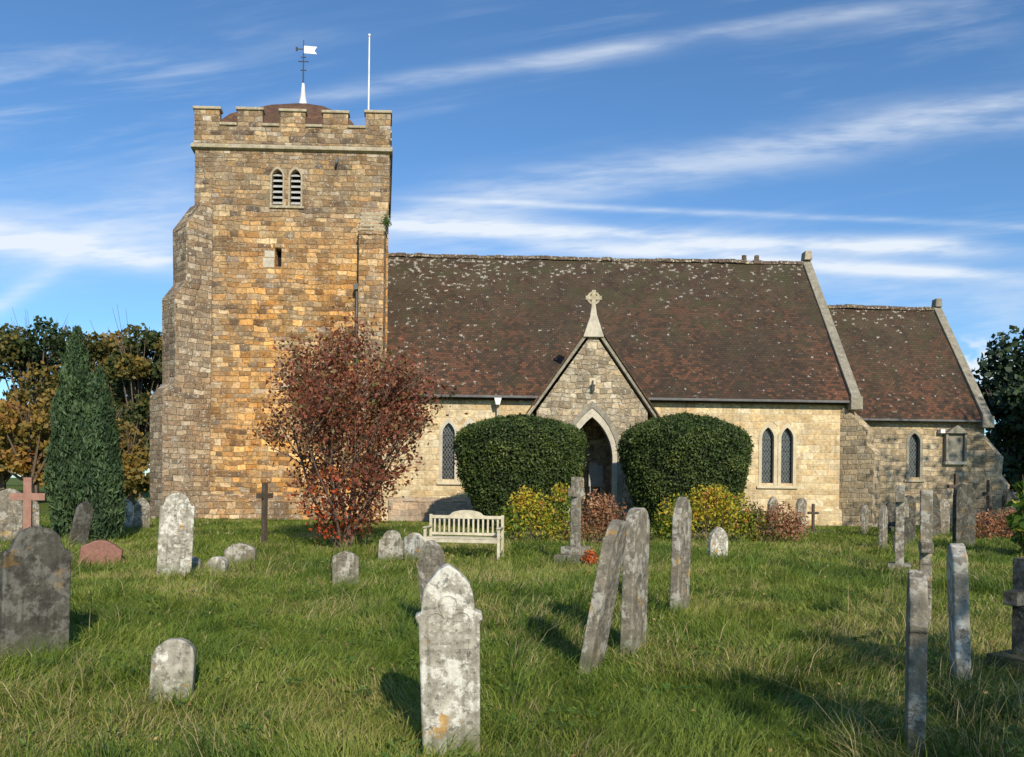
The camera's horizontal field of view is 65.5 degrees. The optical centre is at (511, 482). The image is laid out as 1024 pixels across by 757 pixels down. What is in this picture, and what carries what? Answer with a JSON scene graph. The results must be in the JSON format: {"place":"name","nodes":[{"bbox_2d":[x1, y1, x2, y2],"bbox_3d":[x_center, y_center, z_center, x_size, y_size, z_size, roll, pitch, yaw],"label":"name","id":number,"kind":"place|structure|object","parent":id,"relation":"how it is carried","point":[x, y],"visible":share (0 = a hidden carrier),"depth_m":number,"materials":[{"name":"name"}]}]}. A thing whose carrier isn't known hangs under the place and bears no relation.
{"place":"outdoors","nodes":[
{"label":"outdoors","id":0,"kind":"place"},
{"bbox_2d":[0,478,1023,756],"bbox_3d":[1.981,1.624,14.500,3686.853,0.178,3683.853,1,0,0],"label":"ground","id":1,"kind":"structure","parent":0,"point":[18,486],"depth_m":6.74,"materials":[{"name":"plant"}]},
{"bbox_2d":[0,488,22,541],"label":"gravestone","id":2,"kind":"object","parent":1,"relation":"on","point":[11,515],"visible":0.66,"depth_m":19.45,"materials":[{"name":"stone"}]},
{"bbox_2d":[9,478,45,528],"bbox_3d":[-11.309,0.724,18.600,0.720,1.700,0.396,1,0,-20],"label":"stone cross grave","id":3,"kind":"object","parent":1,"relation":"on","point":[27,496],"visible":0.61,"depth_m":18.54,"materials":[{"name":"pink stone"}]},
{"bbox_2d":[22,500,39,529],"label":"gravestone","id":4,"kind":"object","parent":1,"relation":"on","point":[36,515],"visible":0.3,"depth_m":24.00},
{"bbox_2d":[0,526,71,658],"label":"gravestone","id":5,"kind":"object","parent":1,"relation":"on","point":[35,575],"visible":0.85,"depth_m":7.29,"materials":[{"name":"stone"}]},
{"bbox_2d":[42,325,92,536],"bbox_3d":[-11.698,-1.239,21.434,1.580,6.079,1.572,1,0,0],"label":"cypress tree","id":6,"kind":"object","parent":1,"relation":"on","point":[75,377],"visible":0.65,"depth_m":21.00,"materials":[{"name":"green plant"}]},
{"bbox_2d":[0,388,149,505],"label":"golden shrubbery","id":7,"kind":"object","parent":1,"relation":"on","point":[25,433],"visible":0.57,"depth_m":47.17,"materials":[{"name":"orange plant"}]},
{"bbox_2d":[0,306,161,497],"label":"distant autumn woodland","id":8,"kind":"object","parent":1,"relation":"on","point":[133,372],"visible":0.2,"depth_m":64.16,"materials":[{"name":"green plant"}]},
{"bbox_2d":[68,501,93,546],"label":"gravestone","id":9,"kind":"object","parent":1,"relation":"on","point":[82,518],"visible":0.74,"depth_m":18.52,"materials":[{"name":"stone"}]},
{"bbox_2d":[67,364,128,541],"bbox_3d":[-10.753,-0.720,20.821,1.501,4.854,1.483,1,0,0],"label":"cypress tree","id":10,"kind":"object","parent":1,"relation":"on","point":[96,469],"visible":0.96,"depth_m":20.50,"materials":[{"name":"green plant"}]},
{"bbox_2d":[78,540,122,563],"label":"red granite gravestone","id":11,"kind":"object","parent":1,"relation":"on","point":[98,548],"visible":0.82,"depth_m":15.30,"materials":[{"name":"stone"}]},
{"bbox_2d":[122,499,132,528],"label":"gravestone","id":12,"kind":"object","parent":1,"relation":"on","point":[128,522],"visible":0.38,"depth_m":25.51,"materials":[{"name":"stone"}]},
{"bbox_2d":[134,497,149,528],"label":"gravestone","id":13,"kind":"object","parent":1,"relation":"on","point":[142,512],"visible":0.76,"depth_m":24.96,"materials":[{"name":"stone"}]},
{"bbox_2d":[148,638,196,701],"bbox_3d":[-2.433,1.392,5.712,0.290,0.550,0.100,4,-5,-12],"label":"gravestone","id":14,"kind":"object","parent":1,"relation":"on","point":[174,659],"visible":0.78,"depth_m":5.67,"materials":[{"name":"stone"}]},
{"bbox_2d":[156,493,194,575],"bbox_3d":[-5.450,0.889,12.910,0.523,1.462,0.140,3,-1,-25],"label":"gravestone","id":15,"kind":"object","parent":1,"relation":"on","point":[176,527],"visible":0.86,"depth_m":12.85,"materials":[{"name":"stone"}]},
{"bbox_2d":[150,200,212,518],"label":"corner buttress front","id":16,"kind":"structure","parent":1,"relation":"on","point":[180,407],"depth_m":32.05,"materials":[{"name":"stone"}]},
{"bbox_2d":[206,556,228,571],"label":"gravestone","id":17,"kind":"object","parent":1,"relation":"on","point":[221,564],"visible":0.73,"depth_m":14.00,"materials":[{"name":"stone"}]},
{"bbox_2d":[224,543,256,564],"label":"gravestone","id":18,"kind":"object","parent":1,"relation":"on","point":[239,551],"visible":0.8,"depth_m":15.52,"materials":[{"name":"stone"}]},
{"bbox_2d":[256,482,272,543],"bbox_3d":[-6.060,0.785,19.500,0.090,1.600,0.500,1,0,25],"label":"wooden cross grave","id":19,"kind":"object","parent":1,"relation":"on","point":[264,495],"visible":0.81,"depth_m":19.45,"materials":[{"name":"brown wood"}]},
{"bbox_2d":[205,494,352,519],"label":"tower plinth","id":20,"kind":"structure","parent":1,"relation":"on","point":[236,506],"depth_m":32.61,"materials":[{"name":"stone"}]},
{"bbox_2d":[195,150,388,495],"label":"tower walls","id":21,"kind":"structure","parent":1,"relation":"on","point":[291,229],"depth_m":32.82,"materials":[{"name":"stone"}]},
{"bbox_2d":[263,251,274,267],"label":"slit pale stones","id":22,"kind":"object","parent":21,"relation":"attached to","point":[268,260],"visible":1,"depth_m":32.80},
{"bbox_2d":[270,166,284,204],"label":"belfry arch","id":23,"kind":"structure","parent":21,"relation":"attached to","point":[276,168],"depth_m":32.79,"materials":[{"name":"stone"}]},
{"bbox_2d":[209,152,358,488],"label":"proud stones","id":24,"kind":"object","parent":21,"relation":"attached to","point":[309,278],"visible":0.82,"depth_m":32.79,"materials":[{"name":"stone"}]},
{"bbox_2d":[191,143,392,217],"bbox_3d":[-9.705,-13.797,36.826,9.330,0.280,8.320,1,0,-2],"label":"string course","id":25,"kind":"object","parent":21,"relation":"on","point":[291,148],"visible":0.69,"depth_m":32.74,"materials":[{"name":"stone"}]},
{"bbox_2d":[222,103,353,124],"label":"tower cap roof","id":26,"kind":"structure","parent":25,"relation":"on","point":[272,115],"depth_m":34.46,"materials":[{"name":"tile"}]},
{"bbox_2d":[194,125,390,146],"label":"parapet front","id":27,"kind":"structure","parent":25,"relation":"on","point":[229,134],"depth_m":32.80,"materials":[{"name":"stone"}]},
{"bbox_2d":[194,109,390,128],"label":"merlons","id":28,"kind":"object","parent":27,"relation":"on","point":[287,119],"visible":0.26,"depth_m":32.80,"materials":[{"name":"stone"}]},
{"bbox_2d":[192,106,391,137],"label":"merlon copings","id":29,"kind":"object","parent":28,"relation":"on","point":[293,110],"visible":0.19,"depth_m":32.77,"materials":[{"name":"stone"}]},
{"bbox_2d":[219,122,391,145],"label":"crenel sills","id":30,"kind":"structure","parent":27,"relation":"on","point":[306,125],"depth_m":32.76,"materials":[{"name":"stone"}]},
{"bbox_2d":[194,152,390,204],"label":"quoins","id":31,"kind":"object","parent":21,"relation":"attached to","point":[384,181],"visible":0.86,"depth_m":32.93,"materials":[{"name":"stone"}]},
{"bbox_2d":[288,167,302,205],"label":"belfry arch","id":32,"kind":"structure","parent":21,"relation":"attached to","point":[293,169],"depth_m":32.82,"materials":[{"name":"stone"}]},
{"bbox_2d":[356,209,386,520],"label":"buttress","id":33,"kind":"structure","parent":21,"relation":"attached to","point":[372,278],"depth_m":32.24,"materials":[{"name":"stone"}]},
{"bbox_2d":[358,212,387,236],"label":"buttress weathering steps","id":34,"kind":"structure","parent":33,"relation":"attached to","point":[382,214],"depth_m":32.49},
{"bbox_2d":[332,551,358,585],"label":"gravestone","id":35,"kind":"object","parent":1,"relation":"on","point":[345,565],"visible":0.8,"depth_m":12.29,"materials":[{"name":"stone"}]},
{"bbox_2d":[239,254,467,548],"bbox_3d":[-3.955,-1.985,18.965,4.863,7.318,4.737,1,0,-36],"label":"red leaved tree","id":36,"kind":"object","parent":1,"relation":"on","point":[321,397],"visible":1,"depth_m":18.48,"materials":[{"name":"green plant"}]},
{"bbox_2d":[378,530,403,560],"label":"gravestone","id":37,"kind":"object","parent":1,"relation":"on","point":[391,543],"visible":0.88,"depth_m":15.94,"materials":[{"name":"stone"}]},
{"bbox_2d":[404,533,424,560],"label":"gravestone","id":38,"kind":"object","parent":1,"relation":"on","point":[414,542],"visible":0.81,"depth_m":15.73,"materials":[{"name":"stone"}]},
{"bbox_2d":[416,540,447,603],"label":"gravestone","id":39,"kind":"object","parent":1,"relation":"on","point":[431,560],"visible":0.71,"depth_m":8.31,"materials":[{"name":"stone"}]},
{"bbox_2d":[388,497,481,521],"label":"nave plinth","id":40,"kind":"structure","parent":1,"relation":"on","point":[413,508],"depth_m":32.29,"materials":[{"name":"stone"}]},
{"bbox_2d":[415,564,482,754],"bbox_3d":[-0.366,1.103,4.719,0.395,1.246,0.097,-1,3,-4],"label":"gravestone","id":41,"kind":"object","parent":1,"relation":"on","point":[448,617],"visible":1,"depth_m":4.67,"materials":[{"name":"stone"}]},
{"bbox_2d":[423,510,503,559],"bbox_3d":[-1.038,1.103,17.170,1.680,1.019,0.580,1,0,9],"label":"garden bench","id":42,"kind":"object","parent":1,"relation":"on","point":[466,514],"visible":0.91,"depth_m":17.34,"materials":[{"name":"beige paint"}]},
{"bbox_2d":[451,413,589,532],"bbox_3d":[0.266,-0.314,26.976,4.686,4.161,4.128,1,0,0],"label":"clipped yew bush","id":43,"kind":"object","parent":1,"relation":"on","point":[500,459],"visible":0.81,"depth_m":25.66,"materials":[{"name":"green plant"}]},
{"bbox_2d":[494,482,584,542],"bbox_3d":[0.716,0.806,21.539,2.526,1.722,1.321,1,0,0],"label":"yellow flowering shrub","id":44,"kind":"object","parent":1,"relation":"on","point":[523,504],"visible":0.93,"depth_m":21.43,"materials":[{"name":"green plant"}]},
{"bbox_2d":[554,477,595,564],"bbox_3d":[1.291,0.790,16.100,0.582,1.820,0.710,1,0,35],"label":"stone cross grave","id":45,"kind":"object","parent":1,"relation":"on","point":[575,549],"visible":0.77,"depth_m":16.01,"materials":[{"name":"stone"}]},
{"bbox_2d":[581,549,598,565],"bbox_3d":[1.537,1.479,15.593,0.356,0.391,0.341,1,0,37],"label":"small russet shrub","id":46,"kind":"object","parent":1,"relation":"on","point":[589,557],"visible":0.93,"depth_m":15.54,"materials":[{"name":"orange plant"}]},
{"bbox_2d":[534,338,647,520],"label":"porch walls","id":47,"kind":"structure","parent":1,"relation":"on","point":[570,397],"depth_m":30.10,"materials":[{"name":"stone"}]},
{"bbox_2d":[526,327,586,415],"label":"porch verge","id":48,"kind":"structure","parent":47,"relation":"on","point":[559,371],"depth_m":29.95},
{"bbox_2d":[564,401,621,521],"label":"porch arch","id":49,"kind":"structure","parent":47,"relation":"attached to","point":[595,416],"depth_m":30.08,"materials":[{"name":"stone"}]},
{"bbox_2d":[583,315,603,338],"bbox_3d":[3.069,-5.899,30.098,0.781,0.830,0.370,1,0,-2],"label":"porch apex stone","id":50,"kind":"object","parent":47,"relation":"on","point":[593,329],"visible":0.99,"depth_m":29.91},
{"bbox_2d":[582,338,652,419],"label":"porch roof","id":51,"kind":"structure","parent":47,"relation":"on","point":[649,416],"depth_m":30.38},
{"bbox_2d":[600,328,659,417],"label":"porch verge","id":52,"kind":"structure","parent":47,"relation":"on","point":[624,371],"depth_m":30.04,"materials":[{"name":"stone"}]},
{"bbox_2d":[563,489,626,543],"bbox_3d":[2.344,0.920,21.559,2.031,1.534,1.311,1,0,0],"label":"russet shrub","id":53,"kind":"object","parent":1,"relation":"on","point":[601,529],"visible":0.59,"depth_m":21.39,"materials":[{"name":"red plant"}]},
{"bbox_2d":[579,519,626,672],"bbox_3d":[0.805,1.035,7.009,0.100,1.446,0.422,11,-1,24],"label":"gravestone","id":54,"kind":"object","parent":1,"relation":"on","point":[605,589],"visible":0.85,"depth_m":6.86,"materials":[{"name":"stone"}]},
{"bbox_2d":[381,398,845,520],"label":"nave walls","id":55,"kind":"structure","parent":1,"relation":"on","point":[816,428],"depth_m":32.78,"materials":[{"name":"stone"}]},
{"bbox_2d":[442,423,454,478],"bbox_3d":[-2.590,-1.315,32.677,0.532,2.320,0.100,1,0,-2],"label":"window glass","id":56,"kind":"object","parent":55,"relation":"attached to","point":[448,452],"visible":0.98,"depth_m":32.63,"materials":[{"name":"glass"}]},
{"bbox_2d":[439,418,457,481],"bbox_3d":[-2.585,-1.341,32.495,0.760,2.620,0.185,1,0,-2],"label":"window surround","id":57,"kind":"object","parent":55,"relation":"attached to","point":[447,421],"visible":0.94,"depth_m":32.40,"materials":[{"name":"stone"}]},
{"bbox_2d":[371,396,847,404],"bbox_3d":[4.019,-3.372,32.445,19.450,0.080,0.327,1,0,-2],"label":"eaves board","id":58,"kind":"object","parent":55,"relation":"attached to","point":[657,401],"visible":0.36,"depth_m":32.42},
{"bbox_2d":[378,393,849,402],"bbox_3d":[4.026,-3.422,32.196,19.450,0.100,0.110,1,0,-2],"label":"nave gutter","id":59,"kind":"object","parent":58,"relation":"attached to","point":[683,399],"visible":0.49,"depth_m":32.25,"materials":[{"name":"metal"}]},
{"bbox_2d":[379,256,849,400],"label":"nave roof front","id":60,"kind":"structure","parent":55,"relation":"on","point":[517,327],"depth_m":34.79,"materials":[{"name":"tile"}]},
{"bbox_2d":[758,422,776,485],"bbox_3d":[10.529,-1.184,32.861,0.760,2.620,0.185,1,0,-2],"label":"window surround","id":61,"kind":"object","parent":55,"relation":"attached to","point":[769,426],"visible":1,"depth_m":32.78,"materials":[{"name":"stone"}]},
{"bbox_2d":[762,428,772,482],"bbox_3d":[10.524,-1.158,33.044,0.532,2.320,0.100,1,0,-2],"label":"window glass","id":62,"kind":"object","parent":55,"relation":"attached to","point":[767,440],"visible":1,"depth_m":32.99,"materials":[{"name":"glass"}]},
{"bbox_2d":[781,428,791,482],"bbox_3d":[11.323,-1.148,33.066,0.532,2.320,0.100,1,0,-2],"label":"window glass","id":63,"kind":"object","parent":55,"relation":"attached to","point":[786,446],"visible":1,"depth_m":33.02,"materials":[{"name":"glass"}]},
{"bbox_2d":[777,423,796,485],"bbox_3d":[11.329,-1.174,32.884,0.760,2.620,0.185,1,0,-2],"label":"window surround","id":64,"kind":"object","parent":55,"relation":"attached to","point":[788,426],"visible":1,"depth_m":32.80,"materials":[{"name":"stone"}]},
{"bbox_2d":[802,260,860,395],"bbox_3d":[13.922,-6.924,37.788,0.400,7.321,10.700,1,0,-2],"label":"nave east coping","id":65,"kind":"object","parent":55,"relation":"attached to","point":[844,366],"visible":0.52,"depth_m":34.73,"materials":[{"name":"stone"}]},
{"bbox_2d":[846,396,862,410],"bbox_3d":[14.030,-3.257,32.691,0.500,0.550,0.600,1,0,-2],"label":"kneeler","id":66,"kind":"object","parent":55,"relation":"attached to","point":[855,403],"visible":0.91,"depth_m":32.39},
{"bbox_2d":[620,507,649,653],"bbox_3d":[1.223,1.015,7.903,0.120,1.544,0.420,2,0,30],"label":"gravestone","id":67,"kind":"object","parent":1,"relation":"on","point":[634,592],"visible":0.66,"depth_m":7.75,"materials":[{"name":"stone"}]},
{"bbox_2d":[670,497,691,612],"bbox_3d":[2.127,0.961,10.029,0.110,1.571,0.407,1,-3,33],"label":"gravestone","id":68,"kind":"object","parent":1,"relation":"on","point":[681,545],"visible":0.77,"depth_m":9.91,"materials":[{"name":"stone"}]},
{"bbox_2d":[615,410,754,534],"bbox_3d":[5.860,-0.311,26.950,4.683,4.321,4.004,1,0,0],"label":"clipped yew bush","id":69,"kind":"object","parent":1,"relation":"on","point":[665,456],"visible":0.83,"depth_m":25.69,"materials":[{"name":"green plant"}]},
{"bbox_2d":[650,483,773,541],"bbox_3d":[5.550,0.848,22.658,3.366,1.756,1.915,1,0,-11],"label":"yellow flowering shrub","id":70,"kind":"object","parent":1,"relation":"on","point":[714,500],"visible":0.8,"depth_m":22.38,"materials":[{"name":"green plant"}]},
{"bbox_2d":[707,527,727,557],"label":"gravestone","id":71,"kind":"object","parent":1,"relation":"on","point":[718,537],"visible":0.76,"depth_m":17.34,"materials":[{"name":"stone"}]},
{"bbox_2d":[736,501,810,542],"bbox_3d":[7.391,1.120,22.617,1.997,1.254,1.533,1,0,-29],"label":"russet shrub","id":72,"kind":"object","parent":1,"relation":"on","point":[774,516],"visible":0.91,"depth_m":22.38,"materials":[{"name":"red plant"}]},
{"bbox_2d":[733,508,841,525],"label":"nave plinth","id":73,"kind":"structure","parent":1,"relation":"on","point":[830,517],"depth_m":32.74,"materials":[{"name":"stone"}]},
{"bbox_2d":[794,498,806,533],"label":"gravestone","id":74,"kind":"object","parent":1,"relation":"on","point":[801,504],"visible":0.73,"depth_m":26.77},
{"bbox_2d":[839,408,880,526],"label":"nave corner buttress","id":75,"kind":"structure","parent":1,"relation":"on","point":[860,467],"depth_m":32.42,"materials":[{"name":"stone"}]},
{"bbox_2d":[861,505,868,533],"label":"gravestone","id":76,"kind":"object","parent":1,"relation":"on","point":[864,517],"visible":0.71,"depth_m":27.36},
{"bbox_2d":[878,505,887,548],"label":"gravestone","id":77,"kind":"object","parent":1,"relation":"on","point":[883,522],"visible":0.75,"depth_m":20.87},
{"bbox_2d":[886,501,894,531],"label":"gravestone","id":78,"kind":"object","parent":1,"relation":"on","point":[890,505],"visible":0.43,"depth_m":28.43,"materials":[{"name":"stone"}]},
{"bbox_2d":[888,485,910,569],"bbox_3d":[7.739,0.952,15.900,0.416,1.820,0.480,1,0,25],"label":"stone cross grave","id":79,"kind":"object","parent":1,"relation":"on","point":[899,521],"visible":0.77,"depth_m":15.82,"materials":[{"name":"stone"}]},
{"bbox_2d":[904,517,915,544],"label":"gravestone","id":80,"kind":"object","parent":1,"relation":"on","point":[909,527],"visible":0.6,"depth_m":22.42,"materials":[{"name":"stone"}]},
{"bbox_2d":[905,495,915,534],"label":"gravestone","id":81,"kind":"object","parent":1,"relation":"on","point":[912,505],"visible":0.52,"depth_m":26.48,"materials":[{"name":"stone"}]},
{"bbox_2d":[904,570,927,756],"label":"gravestone","id":82,"kind":"object","parent":1,"relation":"on","point":[916,652],"visible":0.97,"depth_m":4.73,"materials":[{"name":"stone"}]},
{"bbox_2d":[865,421,983,524],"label":"chancel walls","id":83,"kind":"structure","parent":1,"relation":"on","point":[890,439],"depth_m":34.29,"materials":[{"name":"stone"}]},
{"bbox_2d":[829,308,980,419],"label":"chancel roof front","id":84,"kind":"structure","parent":83,"relation":"on","point":[903,364],"depth_m":35.73,"materials":[{"name":"tile"}]},
{"bbox_2d":[906,430,922,479],"bbox_3d":[17.321,-1.217,34.354,0.720,2.150,0.180,1,0,-2],"label":"chancel window surround","id":85,"kind":"object","parent":83,"relation":"attached to","point":[917,434],"visible":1,"depth_m":34.27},
{"bbox_2d":[909,434,917,476],"bbox_3d":[17.316,-1.206,34.524,0.512,1.920,0.080,1,0,-2],"label":"chancel window glass","id":86,"kind":"object","parent":85,"relation":"in","point":[913,456],"visible":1,"depth_m":34.49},
{"bbox_2d":[861,418,980,421],"bbox_3d":[17.301,-2.668,33.898,5.400,0.090,0.110,1,0,-2],"label":"chancel gutter","id":87,"kind":"object","parent":83,"relation":"attached to","point":[926,420],"visible":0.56,"depth_m":33.85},
{"bbox_2d":[944,433,966,461],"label":"monument side posts","id":88,"kind":"object","parent":83,"relation":"attached to","point":[946,439],"visible":1,"depth_m":34.14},
{"bbox_2d":[948,434,962,461],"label":"monument slab","id":89,"kind":"structure","parent":83,"relation":"attached to","point":[955,447],"depth_m":34.23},
{"bbox_2d":[933,305,991,415],"bbox_3d":[20.213,-5.523,37.965,0.380,5.871,8.000,1,0,-2],"label":"chancel east coping","id":90,"kind":"object","parent":83,"relation":"attached to","point":[976,394],"visible":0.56,"depth_m":35.71,"materials":[{"name":"stone"}]},
{"bbox_2d":[976,416,993,428],"bbox_3d":[20.298,-2.607,34.191,0.510,0.500,0.550,1,0,-2],"label":"chancel kneeler","id":91,"kind":"object","parent":83,"relation":"attached to","point":[986,422],"visible":0.93,"depth_m":33.92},
{"bbox_2d":[918,490,933,627],"bbox_3d":[4.569,0.910,8.800,0.120,1.660,0.500,1,0,24],"label":"gravestone","id":92,"kind":"object","parent":1,"relation":"on","point":[926,547],"visible":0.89,"depth_m":8.74,"materials":[{"name":"stone"}]},
{"bbox_2d":[932,493,940,536],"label":"gravestone","id":93,"kind":"object","parent":1,"relation":"on","point":[936,527],"visible":0.41,"depth_m":26.35,"materials":[{"name":"stone"}]},
{"bbox_2d":[940,499,949,533],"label":"gravestone","id":94,"kind":"object","parent":1,"relation":"on","point":[945,514],"visible":0.54,"depth_m":27.45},
{"bbox_2d":[947,543,970,684],"bbox_3d":[3.655,1.116,6.515,0.110,1.242,0.510,-1,-2,24],"label":"gravestone","id":95,"kind":"object","parent":1,"relation":"on","point":[958,606],"visible":0.76,"depth_m":6.30,"materials":[{"name":"stone"}]},
{"bbox_2d":[952,484,975,546],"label":"gravestone","id":96,"kind":"object","parent":1,"relation":"on","point":[964,516],"visible":0.79,"depth_m":21.93,"materials":[{"name":"stone"}]},
{"bbox_2d":[981,480,998,535],"bbox_3d":[16.290,0.902,27.200,0.500,2.000,0.386,1,0,-20],"label":"stone cross grave","id":97,"kind":"object","parent":1,"relation":"on","point":[988,493],"visible":0.59,"depth_m":27.15,"materials":[{"name":"stone"}]},
{"bbox_2d":[972,430,1009,526],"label":"chancel buttress","id":98,"kind":"structure","parent":1,"relation":"on","point":[987,460],"depth_m":34.03,"materials":[{"name":"stone"}]},
{"bbox_2d":[976,506,1016,539],"bbox_3d":[16.298,1.223,25.544,3.804,1.262,1.557,1,0,0],"label":"russet shrub","id":99,"kind":"object","parent":1,"relation":"on","point":[994,529],"visible":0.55,"depth_m":25.41,"materials":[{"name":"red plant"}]},
{"bbox_2d":[971,325,1023,493],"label":"dark conifer trees","id":100,"kind":"object","parent":1,"relation":"on","point":[1002,390],"visible":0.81,"depth_m":47.26,"materials":[{"name":"green plant"}]},
{"bbox_2d":[986,557,1023,677],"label":"granite cross grave","id":101,"kind":"object","parent":1,"relation":"on","point":[1014,597],"visible":0.81,"depth_m":6.91,"materials":[{"name":"granite"}]},
{"bbox_2d":[1001,489,1012,534],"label":"gravestone","id":102,"kind":"object","parent":1,"relation":"on","point":[1007,495],"visible":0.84,"depth_m":26.90,"materials":[{"name":"stone"}]},
{"bbox_2d":[996,474,1023,553],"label":"leafy plant","id":103,"kind":"object","parent":1,"relation":"on","point":[1015,522],"visible":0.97,"depth_m":19.26,"materials":[{"name":"green plant"}]},
{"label":"porch floor","id":104,"kind":"structure","parent":1,"relation":"on","visible":0},
{"bbox_2d":[589,465,602,520],"bbox_3d":[3.372,0.406,32.124,0.570,2.230,0.060,1,0,-2],"label":"notice board","id":105,"kind":"object","parent":104,"relation":"on","point":[595,475],"visible":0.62,"depth_m":32.09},
{"bbox_2d":[0,0,1023,477],"label":"sky","id":106,"kind":"structure","parent":0,"point":[881,140],"materials":[{"name":"blue"}]},
{"bbox_2d":[2,522,1022,756],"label":"fallen leaves","id":107,"kind":"object","parent":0,"point":[573,755],"visible":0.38,"depth_m":10.41,"materials":[{"name":"plant"}]},
{"bbox_2d":[388,252,803,264],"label":"nave ridge","id":108,"kind":"structure","parent":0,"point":[598,259],"depth_m":37.38,"materials":[{"name":"tile"}]},
{"bbox_2d":[827,304,934,310],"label":"chancel ridge","id":109,"kind":"structure","parent":0,"point":[854,306],"depth_m":37.75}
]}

